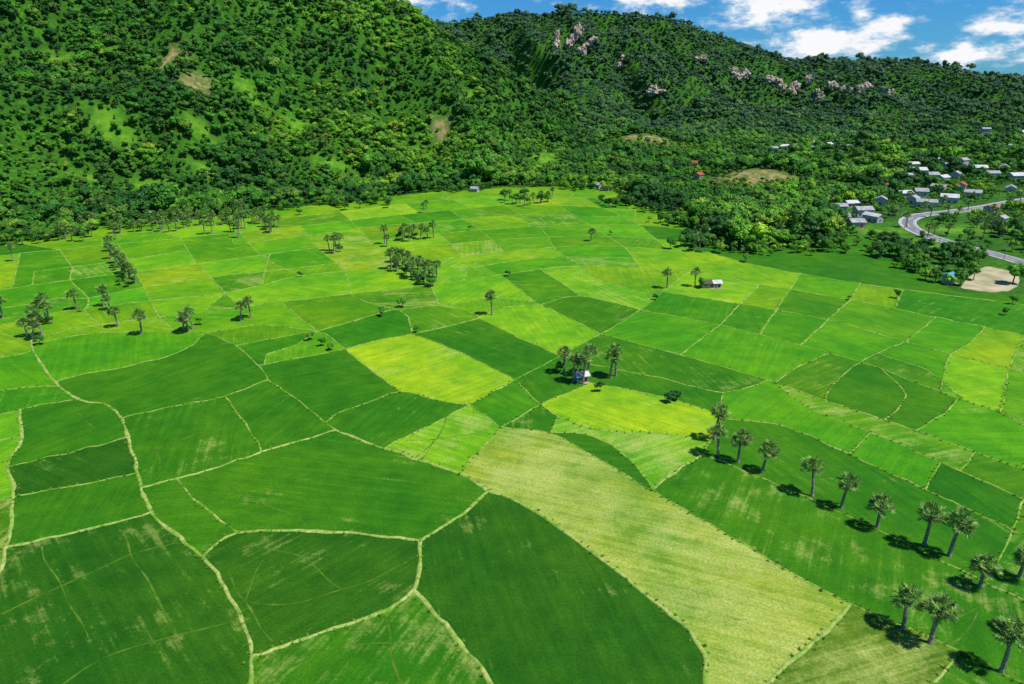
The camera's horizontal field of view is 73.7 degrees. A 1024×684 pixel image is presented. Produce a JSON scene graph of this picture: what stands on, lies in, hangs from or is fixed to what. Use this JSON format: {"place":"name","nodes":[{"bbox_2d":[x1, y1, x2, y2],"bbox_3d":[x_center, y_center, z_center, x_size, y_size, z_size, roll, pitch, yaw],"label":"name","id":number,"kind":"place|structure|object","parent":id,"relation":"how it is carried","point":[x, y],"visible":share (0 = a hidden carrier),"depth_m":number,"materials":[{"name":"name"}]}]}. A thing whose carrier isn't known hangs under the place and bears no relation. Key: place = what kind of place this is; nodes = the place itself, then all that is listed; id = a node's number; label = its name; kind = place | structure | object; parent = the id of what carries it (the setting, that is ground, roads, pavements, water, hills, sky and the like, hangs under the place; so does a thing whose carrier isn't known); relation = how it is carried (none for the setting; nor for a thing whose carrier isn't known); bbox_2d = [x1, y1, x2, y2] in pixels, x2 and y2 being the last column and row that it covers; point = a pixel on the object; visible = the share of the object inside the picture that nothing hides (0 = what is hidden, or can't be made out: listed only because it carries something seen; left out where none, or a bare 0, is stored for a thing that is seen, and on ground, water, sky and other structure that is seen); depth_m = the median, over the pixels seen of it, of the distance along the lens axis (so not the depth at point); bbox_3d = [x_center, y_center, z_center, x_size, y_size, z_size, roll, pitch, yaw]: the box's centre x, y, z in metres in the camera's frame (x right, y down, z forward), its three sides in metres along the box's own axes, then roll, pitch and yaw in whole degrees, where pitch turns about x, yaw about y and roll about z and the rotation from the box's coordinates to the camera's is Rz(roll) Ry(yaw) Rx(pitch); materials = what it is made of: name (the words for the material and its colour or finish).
{"place":"outdoors","nodes":[
{"label":"outdoors","id":0,"kind":"place"},
{"bbox_2d":[0,186,1023,683],"bbox_3d":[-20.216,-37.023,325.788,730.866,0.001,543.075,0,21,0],"label":"rice fields","id":1,"kind":"structure","parent":0,"point":[516,592],"depth_m":157.16,"materials":[{"name":"green plant"}]},
{"bbox_2d":[0,295,7,317],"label":"sugar palm","id":2,"kind":"object","parent":1,"relation":"on","point":[2,301],"visible":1,"depth_m":249.03,"materials":[{"name":"green plant"}]},
{"bbox_2d":[4,243,14,261],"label":"sugar palm","id":3,"kind":"object","parent":1,"relation":"on","point":[10,246],"visible":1,"depth_m":328.92,"materials":[{"name":"green plant"}]},
{"bbox_2d":[15,316,28,336],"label":"sugar palm","id":4,"kind":"object","parent":1,"relation":"on","point":[22,319],"visible":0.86,"depth_m":229.83,"materials":[{"name":"green plant"}]},
{"bbox_2d":[23,304,35,314],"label":"sugar palm","id":5,"kind":"object","parent":1,"relation":"on","point":[26,311],"visible":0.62,"depth_m":240.41,"materials":[{"name":"green plant"}]},
{"bbox_2d":[23,318,41,339],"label":"sugar palm","id":6,"kind":"object","parent":1,"relation":"on","point":[34,325],"visible":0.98,"depth_m":227.54,"materials":[{"name":"green plant"}]},
{"bbox_2d":[28,299,40,321],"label":"sugar palm","id":7,"kind":"object","parent":1,"relation":"on","point":[35,306],"visible":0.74,"depth_m":244.40,"materials":[{"name":"green plant"}]},
{"bbox_2d":[27,308,44,335],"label":"sugar palm","id":8,"kind":"object","parent":1,"relation":"on","point":[35,312],"visible":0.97,"depth_m":230.07,"materials":[{"name":"green plant"}]},
{"bbox_2d":[35,291,48,319],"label":"sugar palm","id":9,"kind":"object","parent":1,"relation":"on","point":[39,295],"visible":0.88,"depth_m":245.34,"materials":[{"name":"green plant"}]},
{"bbox_2d":[37,299,52,321],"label":"sugar palm","id":10,"kind":"object","parent":1,"relation":"on","point":[44,302],"visible":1,"depth_m":243.41,"materials":[{"name":"green plant"}]},
{"bbox_2d":[67,228,75,240],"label":"sugar palm","id":11,"kind":"object","parent":1,"relation":"on","point":[70,230],"visible":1,"depth_m":372.27,"materials":[{"name":"green plant"}]},
{"bbox_2d":[65,288,78,308],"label":"sugar palm","id":12,"kind":"object","parent":1,"relation":"on","point":[72,291],"visible":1,"depth_m":257.78,"materials":[{"name":"green plant"}]},
{"bbox_2d":[75,225,84,241],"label":"sugar palm","id":13,"kind":"object","parent":1,"relation":"on","point":[78,228],"visible":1,"depth_m":370.89,"materials":[{"name":"green plant"}]},
{"bbox_2d":[95,283,109,306],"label":"sugar palm","id":14,"kind":"object","parent":1,"relation":"on","point":[103,289],"visible":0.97,"depth_m":261.51,"materials":[{"name":"green plant"}]},
{"bbox_2d":[99,293,112,306],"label":"sugar palm","id":15,"kind":"object","parent":1,"relation":"on","point":[104,298],"visible":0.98,"depth_m":258.52,"materials":[{"name":"green plant"}]},
{"bbox_2d":[105,305,120,326],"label":"sugar palm","id":16,"kind":"object","parent":1,"relation":"on","point":[112,309],"visible":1,"depth_m":239.04,"materials":[{"name":"green plant"}]},
{"bbox_2d":[122,260,133,276],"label":"sugar palm","id":17,"kind":"object","parent":1,"relation":"on","point":[127,264],"visible":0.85,"depth_m":295.50,"materials":[{"name":"green plant"}]},
{"bbox_2d":[126,267,137,282],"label":"sugar palm","id":18,"kind":"object","parent":1,"relation":"on","point":[129,270],"visible":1,"depth_m":292.42,"materials":[{"name":"green plant"}]},
{"bbox_2d":[129,307,146,333],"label":"sugar palm","id":19,"kind":"object","parent":1,"relation":"on","point":[138,315],"visible":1,"depth_m":231.19,"materials":[{"name":"green plant"}]},
{"bbox_2d":[177,211,185,227],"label":"sugar palm","id":20,"kind":"object","parent":1,"relation":"on","point":[180,215],"visible":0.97,"depth_m":404.26,"materials":[{"name":"green plant"}]},
{"bbox_2d":[175,309,191,331],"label":"sugar palm","id":21,"kind":"object","parent":1,"relation":"on","point":[182,318],"visible":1,"depth_m":233.43,"materials":[{"name":"green plant"}]},
{"bbox_2d":[182,304,194,328],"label":"sugar palm","id":22,"kind":"object","parent":1,"relation":"on","point":[186,307],"visible":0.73,"depth_m":236.79,"materials":[{"name":"green plant"}]},
{"bbox_2d":[234,299,248,320],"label":"sugar palm","id":23,"kind":"object","parent":1,"relation":"on","point":[240,302],"visible":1,"depth_m":245.87,"materials":[{"name":"green plant"}]},
{"bbox_2d":[240,294,253,317],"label":"sugar palm","id":24,"kind":"object","parent":1,"relation":"on","point":[246,298],"visible":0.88,"depth_m":249.03,"materials":[{"name":"green plant"}]},
{"bbox_2d":[329,233,338,253],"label":"sugar palm","id":25,"kind":"object","parent":1,"relation":"on","point":[333,238],"visible":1,"depth_m":344.16,"materials":[{"name":"green plant"}]},
{"bbox_2d":[384,247,393,268],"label":"sugar palm","id":26,"kind":"object","parent":1,"relation":"on","point":[390,252],"visible":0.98,"depth_m":314.75,"materials":[{"name":"green plant"}]},
{"bbox_2d":[391,253,402,271],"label":"sugar palm","id":27,"kind":"object","parent":1,"relation":"on","point":[396,259],"visible":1,"depth_m":311.31,"materials":[{"name":"green plant"}]},
{"bbox_2d":[396,247,406,266],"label":"sugar palm","id":28,"kind":"object","parent":1,"relation":"on","point":[402,250],"visible":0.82,"depth_m":318.94,"materials":[{"name":"green plant"}]},
{"bbox_2d":[405,261,413,278],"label":"sugar palm","id":29,"kind":"object","parent":1,"relation":"on","point":[407,264],"visible":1,"depth_m":299.00,"materials":[{"name":"green plant"}]},
{"bbox_2d":[413,259,422,270],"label":"sugar palm","id":30,"kind":"object","parent":1,"relation":"on","point":[417,262],"visible":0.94,"depth_m":300.91,"materials":[{"name":"green plant"}]},
{"bbox_2d":[418,270,427,284],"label":"sugar palm","id":31,"kind":"object","parent":1,"relation":"on","point":[421,274],"visible":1,"depth_m":290.77,"materials":[{"name":"green plant"}]},
{"bbox_2d":[423,259,431,275],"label":"sugar palm","id":32,"kind":"object","parent":1,"relation":"on","point":[428,262],"visible":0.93,"depth_m":303.76,"materials":[{"name":"green plant"}]},
{"bbox_2d":[427,267,436,284],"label":"sugar palm","id":33,"kind":"object","parent":1,"relation":"on","point":[431,270],"visible":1,"depth_m":289.39,"materials":[{"name":"green plant"}]},
{"bbox_2d":[429,219,437,237],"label":"sugar palm","id":34,"kind":"object","parent":1,"relation":"on","point":[432,222],"visible":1,"depth_m":378.78,"materials":[{"name":"green plant"}]},
{"bbox_2d":[431,259,441,277],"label":"sugar palm","id":35,"kind":"object","parent":1,"relation":"on","point":[434,263],"visible":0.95,"depth_m":301.24,"materials":[{"name":"green plant"}]},
{"bbox_2d":[484,289,496,314],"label":"sugar palm","id":36,"kind":"object","parent":1,"relation":"on","point":[489,294],"visible":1,"depth_m":251.79,"materials":[{"name":"green plant"}]},
{"bbox_2d":[1,345,991,683],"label":"field furrows","id":37,"kind":"structure","parent":1,"relation":"on","point":[317,569],"depth_m":114.77,"materials":[{"name":"green plant"}]},
{"bbox_2d":[0,192,1023,683],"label":"field bunds","id":38,"kind":"structure","parent":1,"relation":"on","point":[596,554],"depth_m":167.78,"materials":[{"name":"green plant"}]},
{"bbox_2d":[0,299,1023,683],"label":"bund grass tufts","id":39,"kind":"object","parent":38,"relation":"on","point":[552,519],"visible":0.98,"depth_m":148.55,"materials":[{"name":"green plant"}]},
{"bbox_2d":[557,345,572,373],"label":"sugar palm","id":40,"kind":"object","parent":1,"relation":"on","point":[564,354],"visible":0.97,"depth_m":200.25,"materials":[{"name":"green plant"}]},
{"bbox_2d":[568,351,583,381],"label":"sugar palm","id":41,"kind":"object","parent":1,"relation":"on","point":[574,354],"visible":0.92,"depth_m":193.90,"materials":[{"name":"green plant"}]},
{"bbox_2d":[574,371,590,383],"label":"field hut","id":42,"kind":"object","parent":1,"relation":"on","point":[578,376],"visible":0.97,"depth_m":195.81,"materials":[{"name":"paint"}]},
{"bbox_2d":[577,349,594,384],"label":"sugar palm","id":43,"kind":"object","parent":1,"relation":"on","point":[585,354],"visible":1,"depth_m":192.46,"materials":[{"name":"green plant"}]},
{"bbox_2d":[583,342,598,370],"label":"sugar palm","id":44,"kind":"object","parent":1,"relation":"on","point":[590,347],"visible":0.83,"depth_m":199.72,"materials":[{"name":"green plant"}]},
{"bbox_2d":[603,349,622,377],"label":"sugar palm","id":45,"kind":"object","parent":1,"relation":"on","point":[612,358],"visible":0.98,"depth_m":196.79,"materials":[{"name":"green plant"}]},
{"bbox_2d":[607,343,624,375],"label":"sugar palm","id":46,"kind":"object","parent":1,"relation":"on","point":[615,345],"visible":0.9,"depth_m":197.50,"materials":[{"name":"green plant"}]},
{"bbox_2d":[661,267,672,287],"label":"sugar palm","id":47,"kind":"object","parent":1,"relation":"on","point":[666,271],"visible":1,"depth_m":285.15,"materials":[{"name":"green plant"}]},
{"bbox_2d":[691,233,699,250],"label":"sugar palm","id":48,"kind":"object","parent":1,"relation":"on","point":[694,237],"visible":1,"depth_m":348.01,"materials":[{"name":"green plant"}]},
{"bbox_2d":[691,267,701,286],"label":"sugar palm","id":49,"kind":"object","parent":1,"relation":"on","point":[696,270],"visible":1,"depth_m":287.88,"materials":[{"name":"green plant"}]},
{"bbox_2d":[699,279,715,288],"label":"thatched hut","id":50,"kind":"object","parent":1,"relation":"on","point":[708,283],"visible":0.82,"depth_m":287.36,"materials":[{"name":"beige paint"}]},
{"bbox_2d":[705,421,728,456],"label":"sugar palm","id":51,"kind":"object","parent":1,"relation":"on","point":[716,429],"visible":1,"depth_m":155.48,"materials":[{"name":"green plant"}]},
{"bbox_2d":[712,280,722,288],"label":"field hut","id":52,"kind":"object","parent":1,"relation":"on","point":[717,284],"visible":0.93,"depth_m":287.50,"materials":[{"name":"paint"}]},
{"bbox_2d":[710,401,731,440],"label":"sugar palm","id":53,"kind":"object","parent":1,"relation":"on","point":[719,412],"visible":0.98,"depth_m":161.36,"materials":[{"name":"green plant"}]},
{"bbox_2d":[731,427,754,462],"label":"sugar palm","id":54,"kind":"object","parent":1,"relation":"on","point":[745,434],"visible":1,"depth_m":152.32,"materials":[{"name":"green plant"}]},
{"bbox_2d":[758,438,780,472],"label":"sugar palm","id":55,"kind":"object","parent":1,"relation":"on","point":[769,451],"visible":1,"depth_m":148.62,"materials":[{"name":"green plant"}]},
{"bbox_2d":[800,455,822,496],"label":"sugar palm","id":56,"kind":"object","parent":1,"relation":"on","point":[813,461],"visible":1,"depth_m":140.37,"materials":[{"name":"green plant"}]},
{"bbox_2d":[836,471,861,508],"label":"sugar palm","id":57,"kind":"object","parent":1,"relation":"on","point":[848,485],"visible":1,"depth_m":135.37,"materials":[{"name":"green plant"}]},
{"bbox_2d":[864,491,895,527],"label":"sugar palm","id":58,"kind":"object","parent":1,"relation":"on","point":[879,507],"visible":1,"depth_m":129.48,"materials":[{"name":"green plant"}]},
{"bbox_2d":[890,582,926,629],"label":"sugar palm","id":59,"kind":"object","parent":1,"relation":"on","point":[908,595],"visible":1,"depth_m":105.23,"materials":[{"name":"green plant"}]},
{"bbox_2d":[915,500,949,545],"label":"sugar palm","id":60,"kind":"object","parent":1,"relation":"on","point":[936,511],"visible":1,"depth_m":123.47,"materials":[{"name":"green plant"}]},
{"bbox_2d":[921,591,964,644],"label":"sugar palm","id":61,"kind":"object","parent":1,"relation":"on","point":[942,613],"visible":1,"depth_m":101.36,"materials":[{"name":"green plant"}]},
{"bbox_2d":[945,504,978,556],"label":"sugar palm","id":62,"kind":"object","parent":1,"relation":"on","point":[962,526],"visible":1,"depth_m":120.73,"materials":[{"name":"green plant"}]},
{"bbox_2d":[967,552,1003,587],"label":"sugar palm","id":63,"kind":"object","parent":1,"relation":"on","point":[983,567],"visible":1,"depth_m":114.42,"materials":[{"name":"green plant"}]},
{"bbox_2d":[992,613,1023,673],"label":"sugar palm","id":64,"kind":"object","parent":1,"relation":"on","point":[1003,623],"visible":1,"depth_m":97.06,"materials":[{"name":"green plant"}]},
{"bbox_2d":[1011,543,1023,577],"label":"sugar palm","id":65,"kind":"object","parent":1,"relation":"on","point":[1019,558],"visible":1,"depth_m":116.61,"materials":[{"name":"green plant"}]},
{"bbox_2d":[0,0,1023,293],"bbox_3d":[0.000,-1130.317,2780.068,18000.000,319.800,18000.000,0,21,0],"label":"ground terrain","id":66,"kind":"structure","parent":0,"point":[104,118],"depth_m":602.47,"materials":[{"name":"green plant"}]},
{"bbox_2d":[4,0,1023,253],"bbox_3d":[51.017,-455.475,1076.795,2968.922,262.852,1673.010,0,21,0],"label":"hill forest trees","id":67,"kind":"object","parent":66,"relation":"on","point":[154,196],"visible":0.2,"depth_m":620.78,"materials":[{"name":"green plant"}]},
{"bbox_2d":[553,23,584,50],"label":"rock outcrop","id":68,"kind":"object","parent":66,"relation":"on","point":[578,30],"visible":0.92,"depth_m":1555.07,"materials":[{"name":"stone"}]},
{"bbox_2d":[577,36,597,54],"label":"rock outcrop","id":69,"kind":"object","parent":66,"relation":"on","point":[583,49],"visible":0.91,"depth_m":1505.72,"materials":[{"name":"stone"}]},
{"bbox_2d":[615,54,630,69],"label":"rock outcrop","id":70,"kind":"object","parent":66,"relation":"on","point":[619,65],"visible":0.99,"depth_m":1480.78,"materials":[{"name":"stone"}]},
{"bbox_2d":[646,85,665,96],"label":"rock outcrop","id":71,"kind":"object","parent":66,"relation":"on","point":[652,90],"visible":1,"depth_m":1366.66,"materials":[{"name":"stone"}]},
{"bbox_2d":[694,54,708,61],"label":"rock outcrop","id":72,"kind":"object","parent":66,"relation":"on","point":[705,58],"visible":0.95,"depth_m":1508.87,"materials":[{"name":"stone"}]},
{"bbox_2d":[730,66,750,81],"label":"rock outcrop","id":73,"kind":"object","parent":66,"relation":"on","point":[744,73],"visible":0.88,"depth_m":1515.66,"materials":[{"name":"stone"}]},
{"bbox_2d":[764,74,786,89],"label":"rock outcrop","id":74,"kind":"object","parent":66,"relation":"on","point":[772,78],"visible":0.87,"depth_m":1513.37,"materials":[{"name":"stone"}]},
{"bbox_2d":[788,74,812,95],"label":"rock outcrop","id":75,"kind":"object","parent":66,"relation":"on","point":[796,84],"visible":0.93,"depth_m":1496.47,"materials":[{"name":"stone"}]},
{"bbox_2d":[811,80,845,104],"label":"rock outcrop","id":76,"kind":"object","parent":66,"relation":"on","point":[821,93],"visible":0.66,"depth_m":1457.45,"materials":[{"name":"stone"}]},
{"bbox_2d":[846,219,864,228],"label":"walls","id":77,"kind":"structure","parent":66,"relation":"on","point":[858,225],"depth_m":406.86,"materials":[{"name":"beige paint"}]},
{"bbox_2d":[847,218,866,222],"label":"roof","id":78,"kind":"structure","parent":77,"relation":"on","point":[857,220],"depth_m":406.43,"materials":[{"name":"metal"}]},
{"bbox_2d":[843,82,872,93],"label":"rock outcrop","id":79,"kind":"object","parent":66,"relation":"on","point":[867,85],"visible":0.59,"depth_m":1427.03,"materials":[{"name":"stone"}]},
{"bbox_2d":[852,207,873,216],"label":"walls","id":80,"kind":"structure","parent":66,"relation":"on","point":[856,211],"depth_m":443.07,"materials":[{"name":"paint"}]},
{"bbox_2d":[853,206,874,210],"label":"roof","id":81,"kind":"structure","parent":80,"relation":"on","point":[865,208],"depth_m":443.23,"materials":[{"name":"metal"}]},
{"bbox_2d":[862,215,883,222],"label":"walls","id":82,"kind":"structure","parent":66,"relation":"on","point":[881,217],"depth_m":424.82,"materials":[{"name":"paint"}]},
{"bbox_2d":[862,211,884,216],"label":"roof","id":83,"kind":"structure","parent":82,"relation":"on","point":[871,214],"depth_m":426.53,"materials":[{"name":"white metal"}]},
{"bbox_2d":[875,197,885,205],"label":"walls","id":84,"kind":"structure","parent":66,"relation":"on","point":[882,200],"depth_m":483.45,"materials":[{"name":"paint"}]},
{"bbox_2d":[877,86,898,94],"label":"rock outcrop","id":85,"kind":"object","parent":66,"relation":"on","point":[890,92],"visible":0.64,"depth_m":1423.23,"materials":[{"name":"stone"}]},
{"bbox_2d":[906,196,915,204],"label":"walls","id":86,"kind":"structure","parent":66,"relation":"on","point":[911,198],"depth_m":489.59,"materials":[{"name":"paint"}]},
{"bbox_2d":[913,189,928,196],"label":"walls","id":87,"kind":"structure","parent":66,"relation":"on","point":[921,193],"depth_m":524.46,"materials":[{"name":"paint"}]},
{"bbox_2d":[913,188,929,191],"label":"roof","id":88,"kind":"structure","parent":87,"relation":"on","point":[922,190],"depth_m":524.53,"materials":[{"name":"metal"}]},
{"bbox_2d":[914,201,936,208],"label":"walls","id":89,"kind":"structure","parent":66,"relation":"on","point":[920,204],"depth_m":474.84,"materials":[{"name":"paint"}]},
{"bbox_2d":[915,198,937,202],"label":"roof","id":90,"kind":"structure","parent":89,"relation":"on","point":[930,200],"depth_m":474.20,"materials":[{"name":"metal"}]},
{"bbox_2d":[939,197,958,203],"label":"walls","id":91,"kind":"structure","parent":66,"relation":"on","point":[951,200],"depth_m":492.96,"materials":[{"name":"paint"}]},
{"bbox_2d":[939,193,959,197],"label":"roof","id":92,"kind":"structure","parent":91,"relation":"on","point":[951,195],"depth_m":493.26,"materials":[{"name":"white metal"}]},
{"bbox_2d":[940,271,958,284],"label":"farm shed","id":93,"kind":"structure","parent":66,"relation":"on","point":[943,280],"depth_m":293.48,"materials":[{"name":"paint"}]},
{"bbox_2d":[964,192,980,196],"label":"walls","id":94,"kind":"structure","parent":66,"relation":"on","point":[969,194],"depth_m":520.56,"materials":[{"name":"paint"}]},
{"bbox_2d":[964,189,982,192],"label":"roof","id":95,"kind":"structure","parent":94,"relation":"on","point":[972,190],"depth_m":520.48,"materials":[{"name":"metal"}]},
{"bbox_2d":[961,266,1019,291],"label":"dirt lot","id":96,"kind":"structure","parent":66,"relation":"on","point":[989,279],"depth_m":297.38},
{"bbox_2d":[397,0,1023,75],"label":"sky","id":97,"kind":"structure","parent":0,"point":[987,34],"materials":[{"name":"blue"}]},
{"bbox_2d":[898,198,1023,263],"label":"pavement","id":98,"kind":"structure","parent":0,"point":[899,221],"depth_m":434.11,"materials":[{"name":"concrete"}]},
{"bbox_2d":[900,199,1023,264],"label":"road","id":99,"kind":"structure","parent":0,"point":[911,227],"depth_m":416.19,"materials":[{"name":"grey asphalt"}]},
{"bbox_2d":[914,206,1023,259],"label":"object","id":100,"kind":"structure","parent":0,"point":[915,222],"depth_m":394.41,"materials":[{"name":"paint"}]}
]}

